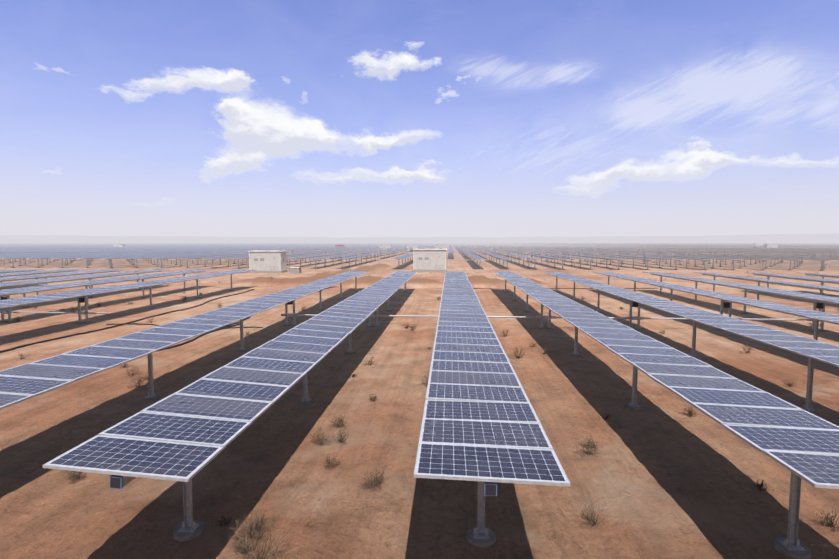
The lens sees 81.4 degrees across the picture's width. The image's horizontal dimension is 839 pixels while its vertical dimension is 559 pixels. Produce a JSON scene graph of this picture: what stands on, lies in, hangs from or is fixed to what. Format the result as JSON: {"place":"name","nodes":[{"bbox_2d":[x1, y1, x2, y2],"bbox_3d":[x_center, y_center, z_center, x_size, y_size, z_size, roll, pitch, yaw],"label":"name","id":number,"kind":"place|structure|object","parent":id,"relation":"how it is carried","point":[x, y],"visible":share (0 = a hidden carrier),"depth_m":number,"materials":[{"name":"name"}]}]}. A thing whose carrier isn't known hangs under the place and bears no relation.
{"place":"outdoors","nodes":[
{"label":"outdoors","id":0,"kind":"place"},
{"bbox_2d":[0,233,838,558],"bbox_3d":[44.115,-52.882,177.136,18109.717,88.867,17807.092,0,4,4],"label":"ground","id":1,"kind":"structure","parent":0,"point":[662,475],"depth_m":12.77,"materials":[{"name":"orange soil"}]},
{"bbox_2d":[114,244,124,246],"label":"inverter cabin","id":2,"kind":"object","parent":1,"relation":"on","point":[119,245],"visible":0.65,"depth_m":310.44,"materials":[{"name":"paint"}]},
{"bbox_2d":[0,269,255,323],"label":"solar panel rows","id":3,"kind":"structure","parent":1,"relation":"on","point":[80,295],"depth_m":37.06,"materials":[{"name":"blue glass"}]},
{"bbox_2d":[0,271,368,409],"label":"tracker row","id":4,"kind":"object","parent":1,"relation":"on","point":[21,383],"visible":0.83,"depth_m":14.24,"materials":[{"name":"blue glass"}]},
{"bbox_2d":[43,271,416,541],"bbox_3d":[-2.594,1.842,28.028,1.956,2.177,43.496,0,4,4],"label":"tracker row","id":5,"kind":"object","parent":1,"relation":"on","point":[186,435],"visible":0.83,"depth_m":8.61,"materials":[{"name":"blue glass"}]},
{"bbox_2d":[248,251,287,272],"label":"inverter cabin","id":6,"kind":"object","parent":1,"relation":"on","point":[267,261],"visible":0.96,"depth_m":76.32,"materials":[{"name":"paint"}]},
{"bbox_2d":[288,267,300,273],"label":"junction box","id":7,"kind":"object","parent":1,"relation":"on","point":[294,270],"visible":0.89,"depth_m":74.92,"materials":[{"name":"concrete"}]},
{"bbox_2d":[0,287,657,352],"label":"ground cables","id":8,"kind":"object","parent":1,"relation":"on","point":[229,326],"visible":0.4,"depth_m":27.80,"materials":[{"name":"black plastic"}]},
{"bbox_2d":[380,244,391,251],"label":"inverter cabin","id":9,"kind":"object","parent":1,"relation":"on","point":[384,246],"visible":0.6,"depth_m":239.62,"materials":[{"name":"paint"}]},
{"bbox_2d":[0,311,812,320],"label":"drive shafts","id":10,"kind":"object","parent":1,"relation":"on","point":[555,317],"visible":0.54,"depth_m":27.42,"materials":[{"name":"metal"}]},
{"bbox_2d":[407,244,417,250],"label":"inverter cabin","id":11,"kind":"object","parent":1,"relation":"on","point":[412,246],"visible":0.73,"depth_m":253.85,"materials":[{"name":"paint"}]},
{"bbox_2d":[0,243,838,270],"bbox_3d":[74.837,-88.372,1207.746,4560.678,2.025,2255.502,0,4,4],"label":"distant solar panels","id":12,"kind":"object","parent":1,"relation":"on","point":[110,251],"visible":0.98,"depth_m":157.93,"materials":[{"name":"glass"}]},
{"bbox_2d":[5,263,838,558],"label":"dry shrubs","id":13,"kind":"object","parent":1,"relation":"on","point":[256,519],"visible":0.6,"depth_m":9.70,"materials":[{"name":"brown plant"}]},
{"bbox_2d":[412,249,446,272],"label":"inverter cabin","id":14,"kind":"object","parent":1,"relation":"on","point":[429,260],"visible":1,"depth_m":77.69,"materials":[{"name":"paint"}]},
{"bbox_2d":[436,244,444,248],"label":"inverter cabin","id":15,"kind":"object","parent":1,"relation":"on","point":[440,246],"visible":0.5,"depth_m":259.88,"materials":[{"name":"paint"}]},
{"bbox_2d":[414,271,569,547],"bbox_3d":[2.248,1.876,27.849,1.957,2.136,43.496,0,4,4],"label":"tracker row","id":16,"kind":"object","parent":1,"relation":"on","point":[481,425],"visible":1,"depth_m":8.30,"materials":[{"name":"blue glass"}]},
{"bbox_2d":[494,271,838,558],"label":"tracker row","id":17,"kind":"object","parent":1,"relation":"on","point":[800,444],"visible":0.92,"depth_m":9.11,"materials":[{"name":"blue glass"}]},
{"bbox_2d":[544,272,838,413],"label":"tracker row","id":18,"kind":"object","parent":1,"relation":"on","point":[813,349],"visible":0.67,"depth_m":17.57,"materials":[{"name":"blue glass"}]},
{"bbox_2d":[594,272,838,359],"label":"solar panel rows","id":19,"kind":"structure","parent":1,"relation":"on","point":[817,317],"depth_m":31.10,"materials":[{"name":"blue glass"}]},
{"bbox_2d":[764,244,777,247],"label":"inverter cabin","id":20,"kind":"object","parent":1,"relation":"on","point":[770,245],"visible":0.52,"depth_m":257.07,"materials":[{"name":"paint"}]},
{"bbox_2d":[0,0,838,237],"label":"sky","id":21,"kind":"structure","parent":0,"point":[77,158],"materials":[{"name":"blue"}]},
{"bbox_2d":[102,42,838,197],"bbox_3d":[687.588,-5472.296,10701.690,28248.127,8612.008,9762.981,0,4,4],"label":"cloud","id":22,"kind":"structure","parent":0,"point":[256,134],"depth_m":14372.15,"materials":[{"name":"white"}]}
]}

